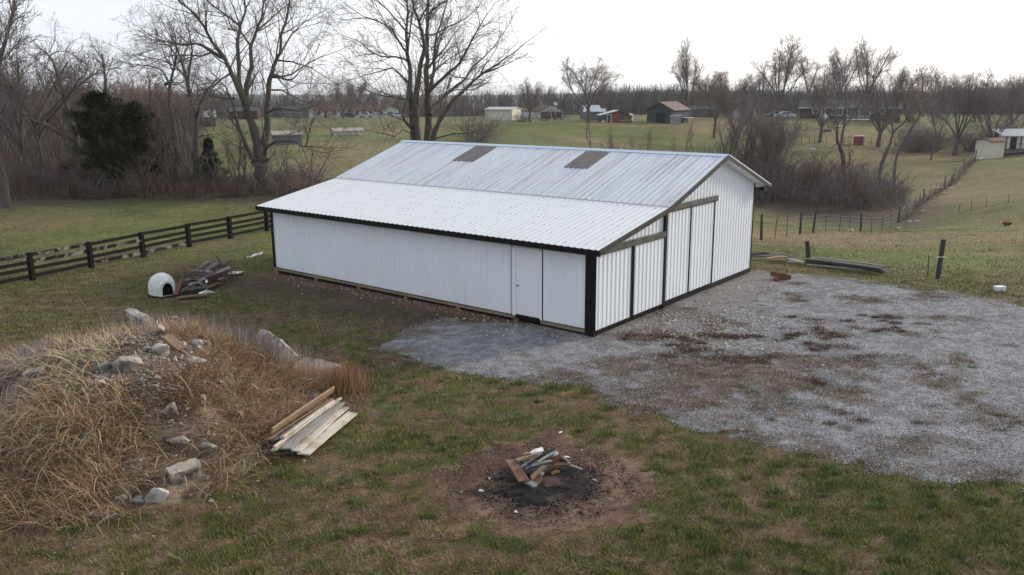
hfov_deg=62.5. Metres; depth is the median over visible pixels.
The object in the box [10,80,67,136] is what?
bare tree
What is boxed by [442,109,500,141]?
shrub
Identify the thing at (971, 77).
bare tree
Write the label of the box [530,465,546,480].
plank
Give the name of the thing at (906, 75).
bare tree
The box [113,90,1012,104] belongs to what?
hills
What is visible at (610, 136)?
sapling
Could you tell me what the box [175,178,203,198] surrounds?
shrub
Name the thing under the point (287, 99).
pine tree
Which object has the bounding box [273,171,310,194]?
shrub
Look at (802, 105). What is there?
brick house
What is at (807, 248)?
fence post
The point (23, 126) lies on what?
bare tree
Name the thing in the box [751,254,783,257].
plank
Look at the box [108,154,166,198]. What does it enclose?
shrub
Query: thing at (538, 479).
plank
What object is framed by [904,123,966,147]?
shrub
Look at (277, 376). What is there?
mound grass
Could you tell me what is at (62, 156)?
shrub
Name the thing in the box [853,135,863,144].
red crate
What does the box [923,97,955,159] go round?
bare tree
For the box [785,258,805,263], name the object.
plank
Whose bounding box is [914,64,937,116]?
bare tree
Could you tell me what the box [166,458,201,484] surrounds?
rock
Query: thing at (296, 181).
shrub
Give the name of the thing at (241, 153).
sapling
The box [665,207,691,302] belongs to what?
sliding door
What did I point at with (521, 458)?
plank
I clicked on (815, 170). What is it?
shrub
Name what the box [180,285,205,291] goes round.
plank
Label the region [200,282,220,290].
plank
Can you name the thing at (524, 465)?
metal strip
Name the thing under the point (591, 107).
blue roof shed
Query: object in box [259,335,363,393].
broomsedge
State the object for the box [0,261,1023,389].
lawn grass
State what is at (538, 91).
bare tree
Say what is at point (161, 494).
rock
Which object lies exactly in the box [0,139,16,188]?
sapling
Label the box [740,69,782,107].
bare tree
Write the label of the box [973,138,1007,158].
leaning shed
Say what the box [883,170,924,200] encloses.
shrub
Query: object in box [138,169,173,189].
shrub
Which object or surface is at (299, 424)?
board
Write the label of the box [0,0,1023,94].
sky
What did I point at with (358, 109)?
cream house
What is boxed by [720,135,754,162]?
bare tree
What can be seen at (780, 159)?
shrub
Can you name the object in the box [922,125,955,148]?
shrub
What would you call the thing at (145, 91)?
bare tree
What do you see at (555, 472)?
plank
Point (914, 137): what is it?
shrub
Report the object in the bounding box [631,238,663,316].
sliding door
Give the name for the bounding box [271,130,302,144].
shed
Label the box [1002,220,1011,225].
rusty barrel
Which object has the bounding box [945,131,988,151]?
shrub
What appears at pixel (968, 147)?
shrub
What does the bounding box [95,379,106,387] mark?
rock
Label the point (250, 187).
shrub
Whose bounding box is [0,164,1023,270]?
pasture grass
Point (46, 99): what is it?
bare tree
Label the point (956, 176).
fence row weeds
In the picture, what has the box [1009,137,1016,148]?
door
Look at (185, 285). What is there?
plank
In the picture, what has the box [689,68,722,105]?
bare tree
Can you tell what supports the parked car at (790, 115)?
on the ground at (996, 182)
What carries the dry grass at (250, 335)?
on the rubble mound
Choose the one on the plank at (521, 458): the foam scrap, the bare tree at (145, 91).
the foam scrap
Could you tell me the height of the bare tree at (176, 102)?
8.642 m
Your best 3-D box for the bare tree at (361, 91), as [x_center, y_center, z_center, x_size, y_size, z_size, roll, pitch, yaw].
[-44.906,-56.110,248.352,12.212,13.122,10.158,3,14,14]
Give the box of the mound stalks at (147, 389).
[0,309,327,529]
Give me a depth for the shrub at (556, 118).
172.94 m
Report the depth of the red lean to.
163.22 m
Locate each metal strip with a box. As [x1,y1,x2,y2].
[521,448,555,467]
[525,454,553,469]
[527,447,554,463]
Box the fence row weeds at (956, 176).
[892,156,979,221]
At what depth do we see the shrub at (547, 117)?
172.36 m
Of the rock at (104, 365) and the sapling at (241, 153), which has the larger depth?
the sapling at (241, 153)
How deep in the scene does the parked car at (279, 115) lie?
242.16 m
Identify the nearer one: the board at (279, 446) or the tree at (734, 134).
the board at (279, 446)
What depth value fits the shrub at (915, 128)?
145.32 m
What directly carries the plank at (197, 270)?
on the plank at (218, 272)
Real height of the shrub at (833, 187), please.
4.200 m
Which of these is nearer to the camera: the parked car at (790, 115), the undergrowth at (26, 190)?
the undergrowth at (26, 190)
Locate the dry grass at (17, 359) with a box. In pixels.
[0,327,95,399]
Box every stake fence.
[793,136,952,147]
[958,197,1014,212]
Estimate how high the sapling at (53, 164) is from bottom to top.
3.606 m
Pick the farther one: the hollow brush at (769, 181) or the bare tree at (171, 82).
the hollow brush at (769, 181)
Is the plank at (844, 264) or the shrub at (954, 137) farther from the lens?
the shrub at (954, 137)
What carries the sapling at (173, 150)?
on the ground at (996, 182)
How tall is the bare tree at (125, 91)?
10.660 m
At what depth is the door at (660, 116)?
164.27 m
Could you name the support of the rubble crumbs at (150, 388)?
on the rubble mound
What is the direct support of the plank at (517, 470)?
on the plank at (531, 483)
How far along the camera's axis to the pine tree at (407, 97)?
222.80 m
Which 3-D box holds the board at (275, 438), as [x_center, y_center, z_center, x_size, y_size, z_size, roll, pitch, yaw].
[-4.359,2.751,17.558,0.162,0.042,2.193,-17,7,21]
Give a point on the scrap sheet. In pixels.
(206, 291)
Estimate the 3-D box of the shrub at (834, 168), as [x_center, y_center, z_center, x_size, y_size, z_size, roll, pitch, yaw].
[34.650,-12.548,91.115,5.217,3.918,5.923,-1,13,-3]
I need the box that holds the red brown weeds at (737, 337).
[615,312,907,426]
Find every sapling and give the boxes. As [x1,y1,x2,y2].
[0,131,46,185]
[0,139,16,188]
[31,147,70,185]
[67,132,85,172]
[147,118,182,189]
[159,117,189,186]
[165,139,199,191]
[200,147,226,190]
[217,127,249,184]
[218,129,240,178]
[228,124,253,194]
[269,146,295,177]
[285,145,336,184]
[581,112,594,147]
[605,124,618,148]
[643,126,653,150]
[680,122,696,151]
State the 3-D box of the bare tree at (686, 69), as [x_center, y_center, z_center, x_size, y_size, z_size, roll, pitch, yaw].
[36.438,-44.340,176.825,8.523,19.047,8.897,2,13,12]
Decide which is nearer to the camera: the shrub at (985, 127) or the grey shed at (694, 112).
the shrub at (985, 127)
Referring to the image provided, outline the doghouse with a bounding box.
[148,272,175,297]
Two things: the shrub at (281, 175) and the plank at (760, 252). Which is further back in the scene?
the shrub at (281, 175)
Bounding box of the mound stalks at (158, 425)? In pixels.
[0,314,350,535]
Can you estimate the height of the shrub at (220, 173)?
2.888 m
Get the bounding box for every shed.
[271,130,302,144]
[331,127,363,135]
[485,107,521,119]
[579,105,600,118]
[583,109,605,119]
[688,106,715,116]
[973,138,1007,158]
[992,128,1023,150]
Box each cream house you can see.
[310,103,347,117]
[352,102,390,117]
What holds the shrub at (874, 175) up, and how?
on the ground at (996, 182)
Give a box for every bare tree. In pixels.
[0,0,50,208]
[0,12,97,191]
[0,29,126,175]
[0,47,102,190]
[0,75,11,149]
[1,89,57,139]
[1,107,18,141]
[5,77,39,120]
[9,69,31,146]
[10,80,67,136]
[13,92,35,162]
[23,50,88,155]
[29,79,96,144]
[31,87,98,141]
[80,77,114,98]
[84,33,126,177]
[98,1,233,188]
[102,0,217,185]
[108,63,187,124]
[116,82,191,143]
[118,0,368,194]
[133,81,163,108]
[145,84,188,123]
[308,0,563,149]
[327,74,356,117]
[342,76,380,105]
[508,77,556,121]
[547,92,561,105]
[551,51,624,121]
[668,36,705,106]
[689,67,733,137]
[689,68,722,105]
[711,67,761,147]
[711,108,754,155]
[712,111,744,155]
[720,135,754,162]
[722,71,731,113]
[732,91,769,163]
[732,103,803,198]
[736,118,757,167]
[738,99,815,163]
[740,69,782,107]
[741,125,787,168]
[746,123,772,199]
[748,28,826,111]
[794,56,820,99]
[798,54,883,177]
[802,68,848,91]
[803,72,862,142]
[820,43,869,99]
[840,56,923,146]
[846,73,928,191]
[850,31,902,94]
[883,62,923,93]
[892,59,955,182]
[896,78,926,115]
[906,80,942,114]
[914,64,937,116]
[918,66,972,113]
[922,70,990,154]
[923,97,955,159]
[952,63,1023,137]
[964,70,976,121]
[990,77,1023,121]
[1001,70,1023,123]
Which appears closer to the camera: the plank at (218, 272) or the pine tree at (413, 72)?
the plank at (218, 272)
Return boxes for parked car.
[273,112,288,117]
[340,112,355,117]
[358,112,373,117]
[389,112,403,116]
[773,112,794,117]
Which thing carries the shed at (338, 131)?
on the ground at (996, 182)
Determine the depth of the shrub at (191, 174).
61.00 m
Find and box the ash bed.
[494,461,597,507]
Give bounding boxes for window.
[832,108,842,115]
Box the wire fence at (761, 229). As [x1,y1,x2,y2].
[755,150,976,239]
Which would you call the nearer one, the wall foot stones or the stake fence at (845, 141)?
the wall foot stones
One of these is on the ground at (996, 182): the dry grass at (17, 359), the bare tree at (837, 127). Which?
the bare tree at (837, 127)
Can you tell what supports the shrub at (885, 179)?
on the ground at (996, 182)
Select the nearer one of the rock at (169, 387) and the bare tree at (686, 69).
the rock at (169, 387)
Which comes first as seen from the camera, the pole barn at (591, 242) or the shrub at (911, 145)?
the pole barn at (591, 242)
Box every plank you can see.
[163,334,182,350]
[176,293,207,298]
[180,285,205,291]
[181,281,203,287]
[190,269,212,272]
[197,266,229,281]
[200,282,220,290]
[204,261,220,269]
[505,459,529,482]
[515,453,537,461]
[524,463,549,472]
[524,479,537,487]
[526,466,554,475]
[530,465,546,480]
[531,459,552,466]
[533,475,542,483]
[538,451,555,462]
[550,453,561,463]
[551,469,559,474]
[553,462,570,465]
[555,465,569,467]
[570,464,582,470]
[751,251,769,253]
[751,253,788,254]
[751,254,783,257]
[766,256,787,259]
[769,259,785,261]
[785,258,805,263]
[804,259,884,270]
[805,262,882,273]
[806,258,882,268]
[806,261,887,271]
[807,264,889,272]
[815,257,885,266]
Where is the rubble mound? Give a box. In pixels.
[0,330,325,527]
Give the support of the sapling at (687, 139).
on the ground at (996, 182)
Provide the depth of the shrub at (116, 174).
58.63 m
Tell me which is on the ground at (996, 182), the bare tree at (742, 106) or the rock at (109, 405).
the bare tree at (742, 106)
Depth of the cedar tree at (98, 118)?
55.90 m
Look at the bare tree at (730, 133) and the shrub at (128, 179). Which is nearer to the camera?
the shrub at (128, 179)
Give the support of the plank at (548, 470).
on the ash bed
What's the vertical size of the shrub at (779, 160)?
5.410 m
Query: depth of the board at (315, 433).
17.17 m
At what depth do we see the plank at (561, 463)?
15.54 m
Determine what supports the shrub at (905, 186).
on the ground at (996, 182)
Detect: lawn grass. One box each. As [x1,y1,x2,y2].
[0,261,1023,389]
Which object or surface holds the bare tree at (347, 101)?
on the ground at (996, 182)
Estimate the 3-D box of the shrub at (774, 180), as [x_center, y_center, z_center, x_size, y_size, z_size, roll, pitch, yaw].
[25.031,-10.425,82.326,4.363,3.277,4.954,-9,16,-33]
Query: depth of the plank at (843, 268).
33.21 m
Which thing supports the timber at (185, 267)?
on the pile at (212, 280)
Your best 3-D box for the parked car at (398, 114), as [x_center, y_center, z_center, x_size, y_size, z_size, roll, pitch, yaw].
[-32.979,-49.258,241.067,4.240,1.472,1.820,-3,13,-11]
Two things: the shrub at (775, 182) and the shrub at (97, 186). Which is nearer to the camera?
the shrub at (97, 186)
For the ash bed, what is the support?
on the bare dirt
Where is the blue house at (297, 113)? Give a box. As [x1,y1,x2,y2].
[281,106,310,117]
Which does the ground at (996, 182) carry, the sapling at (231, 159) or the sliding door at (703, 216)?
the sapling at (231, 159)
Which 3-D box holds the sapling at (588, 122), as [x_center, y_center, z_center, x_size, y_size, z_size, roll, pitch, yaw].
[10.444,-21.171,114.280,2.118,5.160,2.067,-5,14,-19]
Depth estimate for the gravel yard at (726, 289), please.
21.92 m
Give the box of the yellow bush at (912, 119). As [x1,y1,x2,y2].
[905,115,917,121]
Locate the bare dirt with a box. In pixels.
[430,430,666,538]
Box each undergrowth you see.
[0,104,227,189]
[8,172,332,200]
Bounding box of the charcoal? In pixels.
[441,454,639,523]
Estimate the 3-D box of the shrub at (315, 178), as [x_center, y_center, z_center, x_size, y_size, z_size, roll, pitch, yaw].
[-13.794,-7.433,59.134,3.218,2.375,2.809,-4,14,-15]
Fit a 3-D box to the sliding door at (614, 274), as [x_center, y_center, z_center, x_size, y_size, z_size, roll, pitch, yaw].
[2.996,0.009,24.648,0.050,2.260,1.945,10,17,37]
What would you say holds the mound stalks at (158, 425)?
on the rubble mound
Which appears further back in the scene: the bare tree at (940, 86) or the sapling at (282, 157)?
the bare tree at (940, 86)
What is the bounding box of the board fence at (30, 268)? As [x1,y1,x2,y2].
[0,211,270,283]
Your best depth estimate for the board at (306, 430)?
17.19 m
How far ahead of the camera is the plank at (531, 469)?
15.29 m
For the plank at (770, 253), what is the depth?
35.44 m
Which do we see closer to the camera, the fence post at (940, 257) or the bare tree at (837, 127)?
the fence post at (940, 257)
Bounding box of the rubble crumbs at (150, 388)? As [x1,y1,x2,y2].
[1,329,376,553]
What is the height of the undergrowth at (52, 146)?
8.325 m
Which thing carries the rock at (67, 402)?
on the rubble mound
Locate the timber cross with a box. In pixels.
[770,271,791,280]
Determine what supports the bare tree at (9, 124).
on the ground at (996, 182)
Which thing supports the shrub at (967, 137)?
on the ground at (996, 182)
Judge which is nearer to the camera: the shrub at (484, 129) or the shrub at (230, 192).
the shrub at (230, 192)
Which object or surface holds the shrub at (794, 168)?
on the ground at (996, 182)
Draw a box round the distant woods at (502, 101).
[113,82,1022,117]
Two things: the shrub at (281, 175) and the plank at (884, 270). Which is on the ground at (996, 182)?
the shrub at (281, 175)
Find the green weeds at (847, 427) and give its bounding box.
[659,314,1018,430]
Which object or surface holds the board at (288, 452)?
on the board
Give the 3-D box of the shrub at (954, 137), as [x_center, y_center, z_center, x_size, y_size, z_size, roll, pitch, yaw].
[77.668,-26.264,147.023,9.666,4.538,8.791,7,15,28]
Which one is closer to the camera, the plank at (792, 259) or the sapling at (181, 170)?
the plank at (792, 259)
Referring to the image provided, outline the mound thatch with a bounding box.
[0,324,335,532]
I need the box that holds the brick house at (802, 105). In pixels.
[799,97,902,122]
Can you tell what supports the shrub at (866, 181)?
on the ground at (996, 182)
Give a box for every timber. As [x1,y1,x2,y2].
[174,279,183,295]
[183,265,194,281]
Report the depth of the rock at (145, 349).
17.59 m
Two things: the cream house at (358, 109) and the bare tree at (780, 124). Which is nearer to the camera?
the bare tree at (780, 124)
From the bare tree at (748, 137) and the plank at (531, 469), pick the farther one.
the bare tree at (748, 137)
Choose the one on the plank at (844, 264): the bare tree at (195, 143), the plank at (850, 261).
the plank at (850, 261)
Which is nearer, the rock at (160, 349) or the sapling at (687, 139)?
the rock at (160, 349)
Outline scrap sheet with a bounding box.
[199,290,215,293]
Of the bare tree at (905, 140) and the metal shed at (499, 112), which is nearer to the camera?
the bare tree at (905, 140)
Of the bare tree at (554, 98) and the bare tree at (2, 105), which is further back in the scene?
the bare tree at (554, 98)
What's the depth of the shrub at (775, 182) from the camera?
80.78 m
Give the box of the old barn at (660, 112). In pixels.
[644,101,694,123]
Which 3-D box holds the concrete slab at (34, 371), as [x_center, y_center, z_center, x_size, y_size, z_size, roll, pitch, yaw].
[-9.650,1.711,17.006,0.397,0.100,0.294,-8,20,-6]
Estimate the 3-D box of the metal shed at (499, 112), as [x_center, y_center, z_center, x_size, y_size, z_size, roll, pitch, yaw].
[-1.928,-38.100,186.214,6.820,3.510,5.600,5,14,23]
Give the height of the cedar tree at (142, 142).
6.749 m
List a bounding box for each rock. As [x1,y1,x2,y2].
[63,399,77,406]
[78,432,99,442]
[93,361,111,370]
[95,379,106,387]
[100,373,110,377]
[104,401,119,408]
[111,355,142,372]
[114,494,127,500]
[131,496,143,503]
[142,346,152,351]
[142,415,151,418]
[143,486,177,502]
[151,343,169,356]
[156,324,164,333]
[158,402,178,417]
[165,386,175,390]
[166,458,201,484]
[168,436,189,445]
[187,356,206,364]
[191,339,201,345]
[199,442,217,453]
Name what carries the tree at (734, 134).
on the ground at (996, 182)
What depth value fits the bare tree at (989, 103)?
129.12 m
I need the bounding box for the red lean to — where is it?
[596,110,633,121]
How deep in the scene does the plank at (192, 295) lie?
29.04 m
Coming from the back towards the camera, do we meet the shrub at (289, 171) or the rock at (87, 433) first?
the shrub at (289, 171)
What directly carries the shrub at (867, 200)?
on the ground at (996, 182)
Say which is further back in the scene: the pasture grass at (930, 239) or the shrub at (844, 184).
the shrub at (844, 184)
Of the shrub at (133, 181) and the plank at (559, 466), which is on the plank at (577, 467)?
the plank at (559, 466)
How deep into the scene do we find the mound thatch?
16.28 m
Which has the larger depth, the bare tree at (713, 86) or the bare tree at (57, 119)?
the bare tree at (713, 86)
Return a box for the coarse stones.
[577,291,895,391]
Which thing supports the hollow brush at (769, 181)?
on the ground at (996, 182)
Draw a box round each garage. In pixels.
[521,108,528,117]
[531,104,562,118]
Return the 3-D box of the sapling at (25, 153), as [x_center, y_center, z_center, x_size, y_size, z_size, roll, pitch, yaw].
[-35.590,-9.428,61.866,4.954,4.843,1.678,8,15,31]
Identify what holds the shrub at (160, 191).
on the ground at (996, 182)
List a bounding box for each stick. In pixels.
[182,283,196,289]
[217,257,232,270]
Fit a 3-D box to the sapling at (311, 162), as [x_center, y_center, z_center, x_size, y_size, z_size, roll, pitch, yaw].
[-14.509,-8.806,60.772,3.819,3.734,1.294,-3,13,-9]
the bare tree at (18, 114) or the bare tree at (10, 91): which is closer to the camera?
the bare tree at (10, 91)
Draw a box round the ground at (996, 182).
[0,104,1023,574]
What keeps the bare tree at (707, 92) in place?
on the ground at (996, 182)
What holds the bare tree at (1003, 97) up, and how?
on the ground at (996, 182)
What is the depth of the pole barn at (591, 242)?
28.48 m
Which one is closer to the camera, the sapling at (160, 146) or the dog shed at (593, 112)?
the sapling at (160, 146)
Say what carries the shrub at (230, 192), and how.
on the ground at (996, 182)
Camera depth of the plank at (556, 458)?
15.47 m
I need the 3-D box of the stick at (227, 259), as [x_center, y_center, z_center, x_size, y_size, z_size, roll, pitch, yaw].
[-11.727,-0.916,34.205,0.163,0.057,3.912,7,10,-11]
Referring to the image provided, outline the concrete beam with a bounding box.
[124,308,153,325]
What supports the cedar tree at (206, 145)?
on the ground at (996, 182)
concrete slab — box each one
[22,367,44,377]
[258,329,298,365]
[296,357,340,376]
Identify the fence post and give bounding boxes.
[805,241,810,257]
[935,239,945,278]
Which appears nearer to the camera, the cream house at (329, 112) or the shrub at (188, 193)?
the shrub at (188, 193)
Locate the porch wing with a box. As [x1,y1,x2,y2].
[381,106,398,116]
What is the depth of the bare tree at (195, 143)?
58.96 m
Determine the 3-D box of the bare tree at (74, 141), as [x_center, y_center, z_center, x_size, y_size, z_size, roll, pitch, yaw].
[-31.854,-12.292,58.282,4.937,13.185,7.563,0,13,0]
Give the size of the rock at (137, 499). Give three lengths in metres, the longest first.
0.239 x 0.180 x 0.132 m
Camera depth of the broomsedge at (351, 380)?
19.80 m
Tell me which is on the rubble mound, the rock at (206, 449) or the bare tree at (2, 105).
the rock at (206, 449)
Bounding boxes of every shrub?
[23,152,89,191]
[43,154,71,186]
[47,154,111,195]
[69,164,133,199]
[78,157,164,192]
[99,165,157,193]
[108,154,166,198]
[126,157,168,190]
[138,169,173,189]
[148,171,180,192]
[149,170,177,188]
[168,164,207,187]
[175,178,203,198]
[184,162,225,182]
[188,161,237,190]
[201,177,228,191]
[213,177,250,196]
[214,160,253,182]
[219,173,252,192]
[236,176,260,194]
[240,164,285,187]
[251,157,310,187]
[258,176,278,193]
[273,163,306,185]
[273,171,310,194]
[278,171,318,193]
[293,154,336,185]
[296,166,333,184]
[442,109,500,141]
[458,111,513,142]
[507,112,522,121]
[531,102,564,120]
[543,103,571,120]
[597,136,630,148]
[624,140,655,150]
[684,98,730,116]
[734,149,806,175]
[753,154,816,200]
[754,148,807,177]
[754,164,786,194]
[756,158,807,197]
[772,153,813,187]
[784,93,808,114]
[789,143,843,185]
[790,147,849,191]
[802,166,866,209]
[812,155,861,187]
[814,151,879,196]
[826,172,864,196]
[836,164,900,202]
[840,160,896,187]
[848,156,878,179]
[848,178,891,208]
[851,172,878,191]
[858,162,896,189]
[867,169,907,200]
[882,126,948,152]
[883,120,949,152]
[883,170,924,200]
[888,175,916,200]
[897,120,950,145]
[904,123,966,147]
[917,130,953,152]
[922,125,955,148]
[936,126,975,144]
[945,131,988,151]
[949,133,978,151]
[950,129,985,143]
[964,121,1001,136]
[971,118,1019,136]
[977,117,1023,138]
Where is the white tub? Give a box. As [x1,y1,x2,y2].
[993,285,1006,290]
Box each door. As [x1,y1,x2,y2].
[516,249,539,317]
[595,247,632,331]
[607,114,611,121]
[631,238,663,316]
[656,112,664,122]
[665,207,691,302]
[688,201,715,292]
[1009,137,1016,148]
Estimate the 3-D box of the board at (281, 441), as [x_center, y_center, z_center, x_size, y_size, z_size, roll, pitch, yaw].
[-4.197,2.760,17.488,0.060,0.056,2.673,-2,13,18]
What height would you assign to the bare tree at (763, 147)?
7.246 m
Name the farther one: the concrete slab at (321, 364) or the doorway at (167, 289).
the doorway at (167, 289)
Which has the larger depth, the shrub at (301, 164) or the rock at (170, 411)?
the shrub at (301, 164)
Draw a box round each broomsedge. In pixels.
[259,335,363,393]
[311,354,381,399]
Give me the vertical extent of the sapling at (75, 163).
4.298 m
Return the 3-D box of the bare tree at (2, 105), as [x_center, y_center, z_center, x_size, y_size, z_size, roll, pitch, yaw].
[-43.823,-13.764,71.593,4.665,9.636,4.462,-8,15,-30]
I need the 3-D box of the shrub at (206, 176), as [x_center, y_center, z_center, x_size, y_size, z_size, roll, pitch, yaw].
[-21.468,-7.937,59.623,3.565,2.369,4.048,10,17,38]
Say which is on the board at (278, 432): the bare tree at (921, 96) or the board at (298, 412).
the board at (298, 412)
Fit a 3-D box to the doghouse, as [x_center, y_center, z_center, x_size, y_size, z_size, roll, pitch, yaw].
[-12.317,-0.117,29.682,0.933,0.797,1.062,-12,17,-40]
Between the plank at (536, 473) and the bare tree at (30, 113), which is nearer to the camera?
the plank at (536, 473)
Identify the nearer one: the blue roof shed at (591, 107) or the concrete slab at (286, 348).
the concrete slab at (286, 348)
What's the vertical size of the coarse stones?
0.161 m
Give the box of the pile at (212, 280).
[169,253,249,287]
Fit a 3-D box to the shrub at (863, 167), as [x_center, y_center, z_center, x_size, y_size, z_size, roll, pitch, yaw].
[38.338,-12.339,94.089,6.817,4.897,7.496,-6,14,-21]
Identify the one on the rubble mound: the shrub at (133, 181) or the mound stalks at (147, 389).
the mound stalks at (147, 389)
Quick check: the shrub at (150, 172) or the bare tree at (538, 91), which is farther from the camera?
the bare tree at (538, 91)
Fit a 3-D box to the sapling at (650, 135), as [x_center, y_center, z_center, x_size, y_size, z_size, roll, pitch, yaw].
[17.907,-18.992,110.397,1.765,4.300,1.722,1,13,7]
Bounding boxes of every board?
[263,398,333,441]
[269,386,334,434]
[270,400,331,440]
[271,402,337,450]
[273,397,341,447]
[280,400,334,438]
[280,402,344,449]
[284,450,296,454]
[291,407,348,451]
[297,411,357,454]
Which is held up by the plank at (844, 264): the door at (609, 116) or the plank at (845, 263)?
the plank at (845, 263)
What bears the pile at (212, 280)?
on the ground at (996, 182)
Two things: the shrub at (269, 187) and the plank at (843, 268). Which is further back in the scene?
the shrub at (269, 187)
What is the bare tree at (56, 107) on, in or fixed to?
on the ground at (996, 182)
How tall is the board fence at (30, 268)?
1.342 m
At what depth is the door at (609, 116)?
163.07 m
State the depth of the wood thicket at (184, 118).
73.75 m
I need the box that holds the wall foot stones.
[263,276,533,331]
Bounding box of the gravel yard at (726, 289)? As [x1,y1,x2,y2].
[370,270,1023,489]
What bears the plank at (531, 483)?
on the ash bed
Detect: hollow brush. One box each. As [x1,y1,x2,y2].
[690,139,800,205]
[755,165,911,209]
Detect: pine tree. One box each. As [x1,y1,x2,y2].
[278,81,294,111]
[392,75,432,117]
[404,59,424,115]
[422,85,447,113]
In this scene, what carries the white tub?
on the ground at (996, 182)
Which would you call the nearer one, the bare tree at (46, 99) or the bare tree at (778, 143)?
the bare tree at (46, 99)
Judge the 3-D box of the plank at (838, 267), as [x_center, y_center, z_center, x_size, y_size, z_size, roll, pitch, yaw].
[13.105,-0.751,32.959,3.054,0.071,0.066,8,18,31]
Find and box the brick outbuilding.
[229,107,261,119]
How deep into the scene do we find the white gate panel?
157.02 m
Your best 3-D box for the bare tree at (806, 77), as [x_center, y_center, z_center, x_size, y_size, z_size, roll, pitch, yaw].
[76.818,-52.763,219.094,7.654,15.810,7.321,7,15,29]
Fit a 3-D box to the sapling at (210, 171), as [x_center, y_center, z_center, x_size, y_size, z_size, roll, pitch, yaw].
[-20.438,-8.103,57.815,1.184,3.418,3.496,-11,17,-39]
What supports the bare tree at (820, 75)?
on the ground at (996, 182)
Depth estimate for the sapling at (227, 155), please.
60.60 m
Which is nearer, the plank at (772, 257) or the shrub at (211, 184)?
the plank at (772, 257)
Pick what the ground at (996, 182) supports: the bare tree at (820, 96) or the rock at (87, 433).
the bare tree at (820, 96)
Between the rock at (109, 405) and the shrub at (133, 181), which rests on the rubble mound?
the rock at (109, 405)
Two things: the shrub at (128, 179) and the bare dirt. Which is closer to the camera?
the bare dirt
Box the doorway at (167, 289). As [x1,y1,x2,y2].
[162,283,172,295]
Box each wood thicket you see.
[0,91,216,170]
[24,82,231,131]
[567,77,1023,114]
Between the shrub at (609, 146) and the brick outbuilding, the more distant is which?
the brick outbuilding
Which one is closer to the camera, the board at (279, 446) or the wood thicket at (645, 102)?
the board at (279, 446)
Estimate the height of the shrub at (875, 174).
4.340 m
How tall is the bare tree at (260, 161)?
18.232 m
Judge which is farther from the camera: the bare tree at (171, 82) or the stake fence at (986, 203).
the stake fence at (986, 203)
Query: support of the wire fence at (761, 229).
on the ground at (996, 182)
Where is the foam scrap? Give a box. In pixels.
[530,447,543,456]
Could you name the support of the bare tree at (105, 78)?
on the ground at (996, 182)
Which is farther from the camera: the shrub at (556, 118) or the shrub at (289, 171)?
the shrub at (556, 118)
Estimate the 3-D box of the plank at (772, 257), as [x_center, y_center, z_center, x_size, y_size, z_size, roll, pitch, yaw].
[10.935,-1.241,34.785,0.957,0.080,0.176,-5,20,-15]
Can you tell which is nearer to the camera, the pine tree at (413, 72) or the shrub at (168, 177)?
the shrub at (168, 177)
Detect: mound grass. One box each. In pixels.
[0,307,257,363]
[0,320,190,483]
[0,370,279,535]
[93,318,344,456]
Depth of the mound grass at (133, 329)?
19.02 m
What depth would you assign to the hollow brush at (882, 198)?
83.03 m
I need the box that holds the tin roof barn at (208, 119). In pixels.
[186,110,215,126]
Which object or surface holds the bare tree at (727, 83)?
on the ground at (996, 182)
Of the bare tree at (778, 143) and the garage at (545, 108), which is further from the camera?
the garage at (545, 108)
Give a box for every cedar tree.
[57,87,151,194]
[109,98,176,189]
[194,136,230,188]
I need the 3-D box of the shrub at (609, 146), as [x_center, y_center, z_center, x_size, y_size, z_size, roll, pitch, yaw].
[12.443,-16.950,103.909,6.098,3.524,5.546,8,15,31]
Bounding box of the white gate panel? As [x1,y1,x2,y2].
[670,115,680,124]
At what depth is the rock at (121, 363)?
16.99 m
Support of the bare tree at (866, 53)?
on the ground at (996, 182)
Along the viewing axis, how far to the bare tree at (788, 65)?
189.18 m
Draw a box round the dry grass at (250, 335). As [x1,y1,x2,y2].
[88,306,333,389]
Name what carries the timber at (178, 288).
on the ground at (996, 182)
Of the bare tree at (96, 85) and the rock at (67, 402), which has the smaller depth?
the rock at (67, 402)
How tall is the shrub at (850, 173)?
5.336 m
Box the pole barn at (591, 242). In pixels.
[255,140,770,336]

